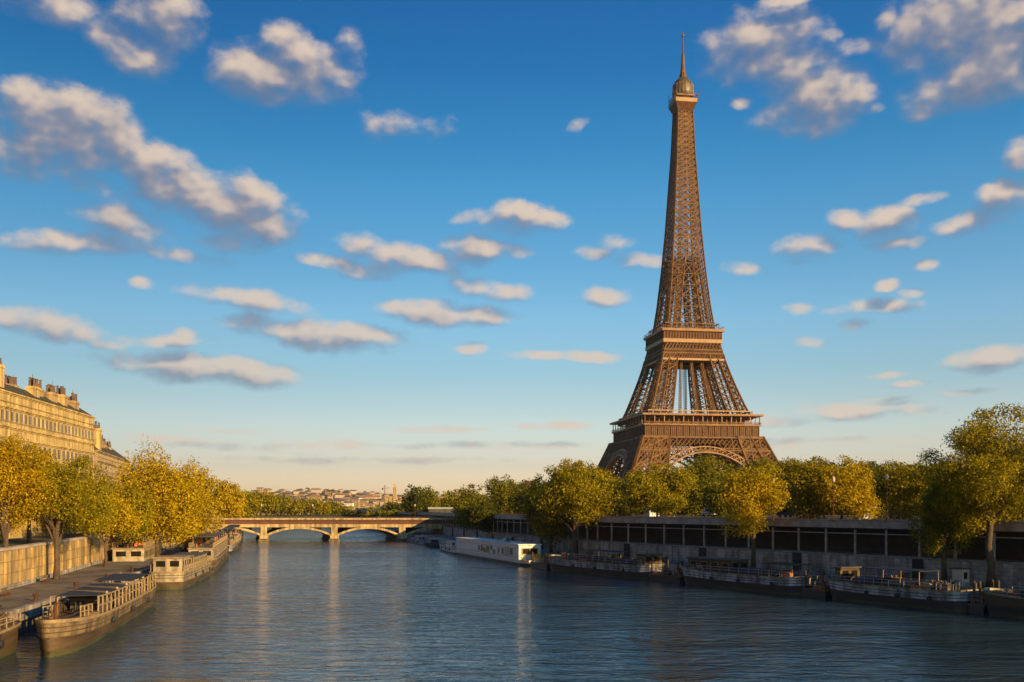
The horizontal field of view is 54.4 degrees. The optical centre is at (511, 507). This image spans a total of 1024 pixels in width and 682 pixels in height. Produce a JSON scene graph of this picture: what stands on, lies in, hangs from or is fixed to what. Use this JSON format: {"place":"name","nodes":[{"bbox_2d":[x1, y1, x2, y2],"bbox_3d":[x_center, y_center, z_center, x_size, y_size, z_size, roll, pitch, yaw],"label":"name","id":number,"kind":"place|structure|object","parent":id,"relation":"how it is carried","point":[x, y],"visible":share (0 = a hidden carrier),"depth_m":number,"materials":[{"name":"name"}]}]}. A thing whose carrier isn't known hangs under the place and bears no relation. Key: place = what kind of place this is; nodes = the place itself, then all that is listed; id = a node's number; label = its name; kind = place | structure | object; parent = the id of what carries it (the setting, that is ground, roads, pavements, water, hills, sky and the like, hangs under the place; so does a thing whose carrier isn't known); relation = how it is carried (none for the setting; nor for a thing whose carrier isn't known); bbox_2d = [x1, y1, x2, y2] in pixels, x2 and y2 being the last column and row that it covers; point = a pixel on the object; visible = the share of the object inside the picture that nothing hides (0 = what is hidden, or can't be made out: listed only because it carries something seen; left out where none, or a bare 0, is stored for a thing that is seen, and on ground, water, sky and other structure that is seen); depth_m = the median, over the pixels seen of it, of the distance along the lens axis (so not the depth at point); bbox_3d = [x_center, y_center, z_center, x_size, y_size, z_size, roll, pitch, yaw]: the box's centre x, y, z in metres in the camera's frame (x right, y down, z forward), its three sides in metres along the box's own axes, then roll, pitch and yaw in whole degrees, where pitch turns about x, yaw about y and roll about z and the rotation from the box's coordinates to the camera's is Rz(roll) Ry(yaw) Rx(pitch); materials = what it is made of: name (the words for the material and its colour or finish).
{"place":"outdoors","nodes":[
{"label":"outdoors","id":0,"kind":"place"},
{"bbox_2d":[0,514,216,546],"bbox_3d":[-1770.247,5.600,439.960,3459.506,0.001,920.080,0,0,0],"label":"ground","id":1,"kind":"structure","parent":0,"point":[18,541],"depth_m":175.14,"materials":[{"name":"beige stone"}]},
{"bbox_2d":[0,432,57,546],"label":"plane tree","id":2,"kind":"object","parent":1,"relation":"on","point":[16,475],"visible":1,"depth_m":136.85,"materials":[{"name":"yellow plant"}]},
{"bbox_2d":[26,449,62,542],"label":"plane tree","id":3,"kind":"object","parent":1,"relation":"on","point":[29,538],"visible":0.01,"depth_m":159.73,"materials":[{"name":"yellow plant"}]},
{"bbox_2d":[0,358,95,538],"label":"apartment building","id":4,"kind":"structure","parent":1,"relation":"on","point":[59,422],"depth_m":199.14,"materials":[{"name":"beige stone"}]},
{"bbox_2d":[56,471,118,535],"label":"plane tree","id":5,"kind":"object","parent":1,"relation":"on","point":[86,487],"visible":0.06,"depth_m":194.68,"materials":[{"name":"yellow plant"}]},
{"bbox_2d":[94,420,130,492],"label":"townhouse","id":6,"kind":"structure","parent":1,"relation":"on","point":[105,455],"depth_m":252.56,"materials":[{"name":"stone"}]},
{"bbox_2d":[208,478,248,517],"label":"plane tree","id":7,"kind":"object","parent":1,"relation":"on","point":[228,495],"visible":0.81,"depth_m":412.52,"materials":[{"name":"yellow plant"}]},
{"bbox_2d":[238,489,262,517],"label":"plane tree","id":8,"kind":"object","parent":1,"relation":"on","point":[253,504],"visible":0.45,"depth_m":438.57,"materials":[{"name":"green plant"}]},
{"bbox_2d":[0,529,228,634],"bbox_3d":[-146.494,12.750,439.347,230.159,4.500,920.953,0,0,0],"label":"quay","id":9,"kind":"structure","parent":0,"point":[20,596],"depth_m":137.85,"materials":[{"name":"grey stone"}]},
{"bbox_2d":[1,587,10,596],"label":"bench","id":10,"kind":"object","parent":9,"relation":"on","point":[4,593],"visible":1,"depth_m":117.69,"materials":[{"name":"brown wood"}]},
{"bbox_2d":[0,447,120,579],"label":"plane tree","id":11,"kind":"object","parent":9,"relation":"on","point":[67,491],"visible":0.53,"depth_m":144.84,"materials":[{"name":"yellow plant"}]},
{"bbox_2d":[1,567,152,620],"bbox_3d":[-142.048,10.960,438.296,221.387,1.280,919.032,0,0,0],"label":"kerb","id":12,"kind":"structure","parent":9,"relation":"on","point":[31,610],"depth_m":107.27,"materials":[{"name":"grey stone"}]},
{"bbox_2d":[65,489,147,566],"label":"plane tree","id":13,"kind":"object","parent":9,"relation":"on","point":[127,520],"visible":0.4,"depth_m":175.72,"materials":[{"name":"yellow plant"}]},
{"bbox_2d":[0,521,215,591],"bbox_3d":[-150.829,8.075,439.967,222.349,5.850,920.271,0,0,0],"label":"retaining wall","id":14,"kind":"structure","parent":9,"relation":"on","point":[23,564],"depth_m":148.03,"materials":[{"name":"stone"}]},
{"bbox_2d":[106,480,158,547],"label":"weeping tree","id":15,"kind":"object","parent":9,"relation":"on","point":[145,507],"visible":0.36,"depth_m":194.18,"materials":[{"name":"plant"}]},
{"bbox_2d":[103,434,211,556],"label":"tree","id":16,"kind":"object","parent":9,"relation":"on","point":[174,501],"visible":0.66,"depth_m":210.14,"materials":[{"name":"plant"}]},
{"bbox_2d":[160,455,225,551],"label":"tree","id":17,"kind":"object","parent":9,"relation":"on","point":[209,482],"visible":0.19,"depth_m":234.24,"materials":[{"name":"plant"}]},
{"bbox_2d":[206,508,355,517],"bbox_3d":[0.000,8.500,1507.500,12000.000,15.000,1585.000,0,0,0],"label":"ground","id":18,"kind":"structure","parent":0,"point":[306,516],"depth_m":715.00,"materials":[{"name":"green plant"}]},
{"bbox_2d":[245,490,281,515],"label":"broadleaf tree","id":19,"kind":"object","parent":18,"relation":"on","point":[267,498],"visible":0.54,"depth_m":714.94,"materials":[{"name":"green plant"}]},
{"bbox_2d":[259,493,293,515],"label":"broadleaf tree","id":20,"kind":"object","parent":18,"relation":"on","point":[278,509],"visible":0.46,"depth_m":728.16,"materials":[{"name":"green plant"}]},
{"bbox_2d":[278,496,310,515],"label":"broadleaf tree","id":21,"kind":"object","parent":18,"relation":"on","point":[297,508],"visible":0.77,"depth_m":734.26,"materials":[{"name":"green plant"}]},
{"bbox_2d":[293,497,320,515],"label":"broadleaf tree","id":22,"kind":"object","parent":18,"relation":"on","point":[307,511],"visible":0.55,"depth_m":746.54,"materials":[{"name":"green plant"}]},
{"bbox_2d":[305,497,335,514],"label":"broadleaf tree","id":23,"kind":"object","parent":18,"relation":"on","point":[325,508],"visible":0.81,"depth_m":751.82,"materials":[{"name":"green plant"}]},
{"bbox_2d":[323,501,345,514],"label":"broadleaf tree","id":24,"kind":"object","parent":18,"relation":"on","point":[336,506],"visible":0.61,"depth_m":761.79,"materials":[{"name":"green plant"}]},
{"bbox_2d":[337,510,356,515],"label":"broadleaf tree","id":25,"kind":"object","parent":18,"relation":"on","point":[346,513],"visible":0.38,"depth_m":731.30,"materials":[{"name":"green plant"}]},
{"bbox_2d":[349,498,359,507],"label":"riverside building","id":26,"kind":"structure","parent":18,"relation":"on","point":[356,501],"depth_m":2171.89,"materials":[{"name":"stone"}]},
{"bbox_2d":[360,499,368,507],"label":"riverside building","id":27,"kind":"structure","parent":18,"relation":"on","point":[364,501],"depth_m":2262.02,"materials":[{"name":"stone"}]},
{"bbox_2d":[393,484,396,503],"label":"tower block","id":28,"kind":"structure","parent":18,"relation":"on","point":[394,493],"depth_m":1895.00,"materials":[{"name":"beige concrete"}]},
{"bbox_2d":[214,492,398,507],"bbox_3d":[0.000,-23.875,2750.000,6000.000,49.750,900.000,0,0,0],"label":"hills","id":29,"kind":"structure","parent":0,"point":[323,494],"depth_m":2702.43,"materials":[{"name":"green plant"}]},
{"bbox_2d":[309,488,322,492],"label":"house","id":30,"kind":"structure","parent":29,"relation":"on","point":[315,490],"depth_m":2927.38,"materials":[{"name":"paint"}]},
{"bbox_2d":[333,493,344,497],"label":"house","id":31,"kind":"structure","parent":29,"relation":"on","point":[338,495],"depth_m":2720.93,"materials":[{"name":"beige paint"}]},
{"bbox_2d":[377,509,403,517],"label":"broadleaf tree","id":32,"kind":"object","parent":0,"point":[387,513],"visible":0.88,"depth_m":516.74,"materials":[{"name":"green plant"}]},
{"bbox_2d":[0,527,1023,681],"bbox_3d":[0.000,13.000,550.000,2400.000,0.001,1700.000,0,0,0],"label":"river water","id":33,"kind":"structure","parent":0,"point":[308,605],"depth_m":104.51,"materials":[{"name":"blue liquid"}]},
{"bbox_2d":[0,605,20,658],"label":"wooden barge","id":34,"kind":"object","parent":33,"relation":"on","point":[9,632],"visible":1,"depth_m":87.56,"materials":[{"name":"brown wood"}]},
{"bbox_2d":[35,572,156,657],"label":"wooden barge","id":35,"kind":"object","parent":33,"relation":"on","point":[94,612],"visible":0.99,"depth_m":99.40,"materials":[{"name":"brown wood"}]},
{"bbox_2d":[111,534,161,561],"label":"restaurant pontoon","id":36,"kind":"object","parent":33,"relation":"on","point":[136,552],"visible":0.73,"depth_m":195.31,"materials":[{"name":"wood"}]},
{"bbox_2d":[149,552,211,589],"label":"cabin boat","id":37,"kind":"object","parent":33,"relation":"on","point":[182,570],"visible":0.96,"depth_m":159.30,"materials":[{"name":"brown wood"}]},
{"bbox_2d":[187,531,229,572],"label":"excursion boat","id":38,"kind":"object","parent":33,"relation":"on","point":[216,548],"visible":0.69,"depth_m":216.76,"materials":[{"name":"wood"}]},
{"bbox_2d":[218,530,235,554],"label":"houseboat","id":39,"kind":"object","parent":33,"relation":"on","point":[231,543],"visible":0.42,"depth_m":281.57,"materials":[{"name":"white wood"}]},
{"bbox_2d":[221,528,240,550],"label":"houseboat","id":40,"kind":"object","parent":33,"relation":"on","point":[236,539],"visible":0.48,"depth_m":311.29,"materials":[{"name":"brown wood"}]},
{"bbox_2d":[227,525,243,542],"bbox_3d":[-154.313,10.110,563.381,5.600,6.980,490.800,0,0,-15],"label":"houseboat","id":41,"kind":"object","parent":33,"relation":"on","point":[240,533],"visible":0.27,"depth_m":355.36,"materials":[{"name":"paint"}]},
{"bbox_2d":[205,516,452,540],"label":"arch bridge","id":42,"kind":"structure","parent":33,"relation":"in","point":[411,525],"depth_m":388.55,"materials":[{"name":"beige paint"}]},
{"bbox_2d":[410,535,425,544],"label":"motor launch","id":43,"kind":"object","parent":33,"relation":"on","point":[420,540],"visible":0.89,"depth_m":355.90,"materials":[{"name":"white wood"}]},
{"bbox_2d":[424,538,439,547],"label":"motor launch","id":44,"kind":"object","parent":33,"relation":"on","point":[432,542],"visible":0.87,"depth_m":326.17,"materials":[{"name":"blue"}]},
{"bbox_2d":[439,541,456,553],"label":"motor launch","id":45,"kind":"object","parent":33,"relation":"on","point":[449,546],"visible":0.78,"depth_m":289.55,"materials":[{"name":"white paint"}]},
{"bbox_2d":[455,537,544,566],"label":"white houseboat","id":46,"kind":"object","parent":33,"relation":"on","point":[515,553],"visible":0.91,"depth_m":238.71,"materials":[{"name":"paint"}]},
{"bbox_2d":[530,551,562,569],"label":"pontoon","id":47,"kind":"object","parent":33,"relation":"on","point":[543,564],"visible":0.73,"depth_m":212.94,"materials":[{"name":"brown wood"}]},
{"bbox_2d":[548,549,663,579],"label":"river barge","id":48,"kind":"object","parent":33,"relation":"on","point":[639,567],"visible":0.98,"depth_m":188.97,"materials":[{"name":"grey metal"}]},
{"bbox_2d":[648,560,684,582],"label":"pontoon","id":49,"kind":"object","parent":33,"relation":"on","point":[667,575],"visible":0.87,"depth_m":174.50,"materials":[{"name":"brown wood"}]},
{"bbox_2d":[682,556,817,595],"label":"river barge","id":50,"kind":"object","parent":33,"relation":"on","point":[729,573],"visible":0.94,"depth_m":157.27,"materials":[{"name":"grey metal"}]},
{"bbox_2d":[801,569,831,597],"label":"pontoon","id":51,"kind":"object","parent":33,"relation":"on","point":[821,589],"visible":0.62,"depth_m":144.19,"materials":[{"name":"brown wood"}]},
{"bbox_2d":[827,566,983,612],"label":"river barge","id":52,"kind":"object","parent":33,"relation":"on","point":[847,583],"visible":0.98,"depth_m":131.37,"materials":[{"name":"grey metal"}]},
{"bbox_2d":[967,579,999,614],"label":"pontoon","id":53,"kind":"object","parent":33,"relation":"on","point":[977,606],"visible":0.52,"depth_m":121.66,"materials":[{"name":"brown wood"}]},
{"bbox_2d":[982,579,1023,618],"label":"river barge","id":54,"kind":"object","parent":33,"relation":"on","point":[1004,602],"visible":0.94,"depth_m":117.99,"materials":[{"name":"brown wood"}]},
{"bbox_2d":[0,0,1023,497],"label":"sky","id":55,"kind":"structure","parent":0,"point":[289,245],"materials":[{"name":"blue"}]},
{"bbox_2d":[366,527,1023,589],"bbox_3d":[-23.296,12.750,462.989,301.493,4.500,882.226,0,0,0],"label":"quay","id":56,"kind":"structure","parent":0,"point":[542,551],"depth_m":230.62,"materials":[{"name":"grey stone"}]},
{"bbox_2d":[461,495,516,538],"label":"plane tree","id":57,"kind":"object","parent":56,"relation":"on","point":[483,513],"visible":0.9,"depth_m":296.82,"materials":[{"name":"green plant"}]},
{"bbox_2d":[518,481,571,552],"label":"plane tree","id":58,"kind":"object","parent":56,"relation":"on","point":[542,529],"visible":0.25,"depth_m":229.59,"materials":[{"name":"green plant"}]},
{"bbox_2d":[527,458,621,554],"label":"plane tree","id":59,"kind":"object","parent":56,"relation":"on","point":[577,491],"visible":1,"depth_m":213.92,"materials":[{"name":"green plant"}]},
{"bbox_2d":[380,527,982,588],"bbox_3d":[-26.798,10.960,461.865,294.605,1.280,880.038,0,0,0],"label":"kerb","id":60,"kind":"structure","parent":56,"relation":"on","point":[673,567],"depth_m":182.53,"materials":[{"name":"grey stone"}]},
{"bbox_2d":[345,510,1023,587],"bbox_3d":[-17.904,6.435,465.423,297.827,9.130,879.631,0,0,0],"label":"quay gallery","id":61,"kind":"object","parent":56,"relation":"on","point":[827,545],"visible":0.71,"depth_m":168.43,"materials":[{"name":"grey stone"}]},
{"bbox_2d":[401,485,428,516],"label":"plane tree","id":62,"kind":"object","parent":61,"relation":"on","point":[418,499],"visible":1,"depth_m":447.92,"materials":[{"name":"green plant"}]},
{"bbox_2d":[831,476,834,521],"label":"street lamp","id":63,"kind":"object","parent":61,"relation":"on","point":[833,479],"visible":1,"depth_m":157.92,"materials":[{"name":"metal"}]},
{"bbox_2d":[885,474,888,521],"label":"street lamp","id":64,"kind":"object","parent":61,"relation":"on","point":[886,477],"visible":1,"depth_m":147.94,"materials":[{"name":"metal"}]},
{"bbox_2d":[715,460,791,567],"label":"plane tree","id":65,"kind":"object","parent":56,"relation":"on","point":[746,499],"visible":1,"depth_m":167.16,"materials":[{"name":"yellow plant"}]},
{"bbox_2d":[899,572,910,578],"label":"crate","id":66,"kind":"object","parent":56,"relation":"on","point":[905,575],"visible":0.54,"depth_m":143.45,"materials":[{"name":"brown wood"}]},
{"bbox_2d":[906,449,981,581],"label":"weeping tree","id":67,"kind":"object","parent":56,"relation":"on","point":[933,525],"visible":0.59,"depth_m":136.71,"materials":[{"name":"green plant"}]},
{"bbox_2d":[950,567,971,586],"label":"ticket booth","id":68,"kind":"object","parent":56,"relation":"on","point":[961,574],"visible":0.91,"depth_m":132.44,"materials":[{"name":"paint"}]},
{"bbox_2d":[901,402,1023,587],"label":"ash tree","id":69,"kind":"object","parent":56,"relation":"on","point":[986,487],"visible":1,"depth_m":128.19,"materials":[{"name":"green plant"}]},
{"bbox_2d":[415,511,1008,520],"bbox_3d":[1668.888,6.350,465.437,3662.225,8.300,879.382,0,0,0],"label":"ground","id":70,"kind":"structure","parent":0,"point":[771,516],"depth_m":247.97,"materials":[{"name":"grey plant"}]},
{"bbox_2d":[334,504,353,513],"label":"broadleaf tree","id":71,"kind":"object","parent":70,"relation":"on","point":[346,508],"visible":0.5,"depth_m":770.59,"materials":[{"name":"green plant"}]},
{"bbox_2d":[348,507,377,517],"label":"broadleaf tree","id":72,"kind":"object","parent":70,"relation":"on","point":[354,515],"visible":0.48,"depth_m":685.91,"materials":[{"name":"green plant"}]},
{"bbox_2d":[359,510,383,517],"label":"broadleaf tree","id":73,"kind":"object","parent":70,"relation":"on","point":[370,513],"visible":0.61,"depth_m":599.86,"materials":[{"name":"green plant"}]},
{"bbox_2d":[367,505,389,517],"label":"broadleaf tree","id":74,"kind":"object","parent":70,"relation":"on","point":[374,509],"visible":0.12,"depth_m":640.66,"materials":[{"name":"green plant"}]},
{"bbox_2d":[380,500,403,517],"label":"broadleaf tree","id":75,"kind":"object","parent":70,"relation":"on","point":[395,505],"visible":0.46,"depth_m":556.13,"materials":[{"name":"green plant"}]},
{"bbox_2d":[418,485,440,516],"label":"plane tree","id":76,"kind":"object","parent":70,"relation":"on","point":[432,498],"visible":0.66,"depth_m":452.81,"materials":[{"name":"green plant"}]},
{"bbox_2d":[428,507,454,517],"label":"station hall","id":77,"kind":"structure","parent":70,"relation":"on","point":[443,509],"depth_m":440.00,"materials":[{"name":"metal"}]},
{"bbox_2d":[436,489,466,506],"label":"broadleaf tree","id":78,"kind":"object","parent":70,"relation":"on","point":[447,503],"visible":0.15,"depth_m":466.34,"materials":[{"name":"green plant"}]},
{"bbox_2d":[449,484,492,530],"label":"plane tree","id":79,"kind":"object","parent":70,"relation":"on","point":[472,497],"visible":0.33,"depth_m":327.59,"materials":[{"name":"green plant"}]},
{"bbox_2d":[483,474,523,512],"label":"plane tree","id":80,"kind":"object","parent":70,"relation":"on","point":[502,490],"visible":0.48,"depth_m":330.92,"materials":[{"name":"green plant"}]},
{"bbox_2d":[507,478,543,514],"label":"plane tree","id":81,"kind":"object","parent":70,"relation":"on","point":[518,498],"visible":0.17,"depth_m":297.39,"materials":[{"name":"green plant"}]},
{"bbox_2d":[598,473,624,513],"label":"broadleaf tree","id":82,"kind":"object","parent":70,"relation":"on","point":[619,480],"depth_m":325.23,"materials":[{"name":"green plant"}]},
{"bbox_2d":[601,482,642,515],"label":"plane tree","id":83,"kind":"object","parent":70,"relation":"on","point":[622,508],"visible":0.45,"depth_m":258.71,"materials":[{"name":"green plant"}]},
{"bbox_2d":[621,474,683,513],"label":"broadleaf tree","id":84,"kind":"object","parent":70,"relation":"on","point":[639,512],"visible":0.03,"depth_m":322.52,"materials":[{"name":"green plant"}]},
{"bbox_2d":[615,462,698,516],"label":"plane tree","id":85,"kind":"object","parent":70,"relation":"on","point":[654,492],"visible":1,"depth_m":213.32,"materials":[{"name":"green plant"}]},
{"bbox_2d":[672,492,695,513],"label":"broadleaf tree","id":86,"kind":"object","parent":70,"relation":"on","point":[686,512],"visible":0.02,"depth_m":324.94,"materials":[{"name":"green plant"}]},
{"bbox_2d":[596,33,777,480],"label":"lattice tower","id":87,"kind":"structure","parent":70,"relation":"on","point":[736,440],"depth_m":664.96,"materials":[{"name":"brown metal"}]},
{"bbox_2d":[679,454,730,515],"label":"plane tree","id":88,"kind":"object","parent":70,"relation":"on","point":[703,470],"visible":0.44,"depth_m":258.29,"materials":[{"name":"green plant"}]},
{"bbox_2d":[697,463,747,516],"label":"plane tree","id":89,"kind":"object","parent":70,"relation":"on","point":[712,498],"visible":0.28,"depth_m":223.64,"materials":[{"name":"green plant"}]},
{"bbox_2d":[600,512,858,519],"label":"fence","id":90,"kind":"object","parent":70,"relation":"on","point":[717,515],"visible":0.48,"depth_m":184.85,"materials":[{"name":"metal"}]},
{"bbox_2d":[736,457,793,514],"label":"broadleaf tree","id":91,"kind":"object","parent":70,"relation":"on","point":[756,463],"visible":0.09,"depth_m":296.36,"materials":[{"name":"green plant"}]},
{"bbox_2d":[777,508,796,516],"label":"parked van","id":92,"kind":"object","parent":70,"relation":"on","point":[782,512],"visible":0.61,"depth_m":224.64,"materials":[{"name":"black metal"}]},
{"bbox_2d":[775,458,810,514],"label":"broadleaf tree","id":93,"kind":"object","parent":70,"relation":"on","point":[785,464],"visible":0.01,"depth_m":311.43,"materials":[{"name":"green plant"}]},
{"bbox_2d":[771,456,846,518],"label":"plane tree","id":94,"kind":"object","parent":70,"relation":"on","point":[799,477],"visible":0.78,"depth_m":185.51,"materials":[{"name":"green plant"}]},
{"bbox_2d":[807,456,837,465],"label":"broadleaf tree","id":95,"kind":"object","parent":70,"relation":"on","point":[821,462],"depth_m":326.78,"materials":[{"name":"green plant"}]},
{"bbox_2d":[812,459,865,514],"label":"broadleaf tree","id":96,"kind":"object","parent":70,"relation":"on","point":[843,465],"visible":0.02,"depth_m":299.32,"materials":[{"name":"green plant"}]},
{"bbox_2d":[807,454,885,519],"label":"plane tree","id":97,"kind":"object","parent":70,"relation":"on","point":[849,494],"visible":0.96,"depth_m":180.81,"materials":[{"name":"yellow plant"}]},
{"bbox_2d":[849,461,898,517],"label":"plane tree","id":98,"kind":"object","parent":70,"relation":"on","point":[870,467],"visible":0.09,"depth_m":212.09,"materials":[{"name":"green plant"}]},
{"bbox_2d":[864,460,936,518],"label":"plane tree","id":99,"kind":"object","parent":70,"relation":"on","point":[898,487],"visible":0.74,"depth_m":188.35,"materials":[{"name":"green plant"}]},
{"bbox_2d":[891,460,942,513],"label":"broadleaf tree","id":100,"kind":"object","parent":70,"relation":"on","point":[914,470],"visible":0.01,"depth_m":297.50,"materials":[{"name":"green plant"}]},
{"bbox_2d":[863,514,1022,521],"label":"fence","id":101,"kind":"object","parent":70,"relation":"on","point":[916,517],"visible":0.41,"depth_m":153.19,"materials":[{"name":"metal"}]},
{"bbox_2d":[993,447,1023,520],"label":"plane tree","id":102,"kind":"object","parent":70,"relation":"on","point":[1022,513],"visible":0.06,"depth_m":153.92,"materials":[{"name":"green plant"}]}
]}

